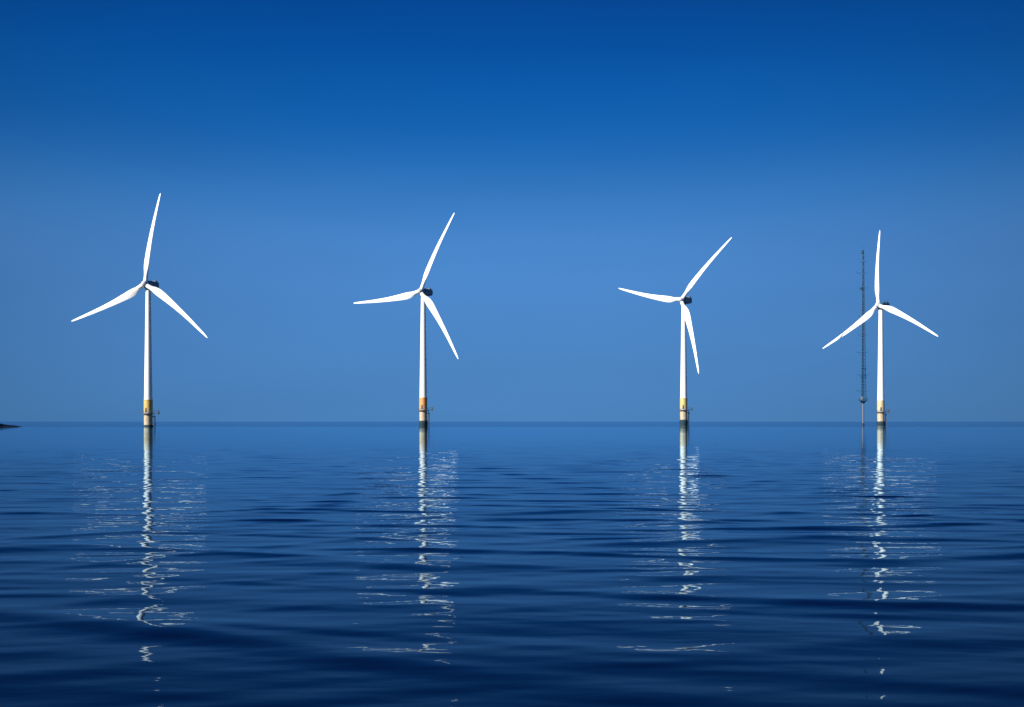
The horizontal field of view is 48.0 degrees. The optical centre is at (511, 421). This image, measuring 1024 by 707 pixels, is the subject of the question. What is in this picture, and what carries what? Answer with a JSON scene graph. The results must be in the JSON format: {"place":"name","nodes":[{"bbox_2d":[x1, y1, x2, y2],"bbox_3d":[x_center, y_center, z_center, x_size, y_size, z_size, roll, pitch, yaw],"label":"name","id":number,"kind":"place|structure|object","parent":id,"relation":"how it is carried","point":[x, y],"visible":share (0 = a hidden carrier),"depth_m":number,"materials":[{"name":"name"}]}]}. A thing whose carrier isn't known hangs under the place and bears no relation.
{"place":"outdoors","nodes":[
{"label":"outdoors","id":0,"kind":"place"},
{"bbox_2d":[0,424,20,426],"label":"rock spit","id":1,"kind":"structure","parent":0,"point":[3,425],"depth_m":468.36,"materials":[{"name":"black stone"}]},
{"bbox_2d":[0,422,1023,706],"bbox_3d":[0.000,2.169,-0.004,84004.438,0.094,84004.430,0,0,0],"label":"sea","id":2,"kind":"structure","parent":0,"point":[512,564],"depth_m":17.58,"materials":[{"name":"liquid"}]},
{"bbox_2d":[72,195,206,426],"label":"wind turbine","id":3,"kind":"object","parent":2,"relation":"in","point":[149,287],"visible":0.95,"depth_m":497.93,"materials":[{"name":"paint"}]},
{"bbox_2d":[355,214,457,425],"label":"wind turbine","id":4,"kind":"object","parent":2,"relation":"in","point":[423,292],"visible":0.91,"depth_m":542.90,"materials":[{"name":"metal"}]},
{"bbox_2d":[619,237,731,425],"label":"wind turbine","id":5,"kind":"object","parent":2,"relation":"in","point":[683,300],"visible":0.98,"depth_m":584.40,"materials":[{"name":"metal"}]},
{"bbox_2d":[856,250,869,424],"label":"met mast","id":6,"kind":"object","parent":2,"relation":"in","point":[862,400],"visible":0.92,"depth_m":639.55,"materials":[{"name":"metal"}]},
{"bbox_2d":[822,231,936,425],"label":"wind turbine","id":7,"kind":"object","parent":2,"relation":"in","point":[881,306],"visible":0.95,"depth_m":603.07,"materials":[{"name":"metal"}]},
{"bbox_2d":[0,0,1023,421],"label":"sky","id":8,"kind":"structure","parent":0,"point":[307,161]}
]}

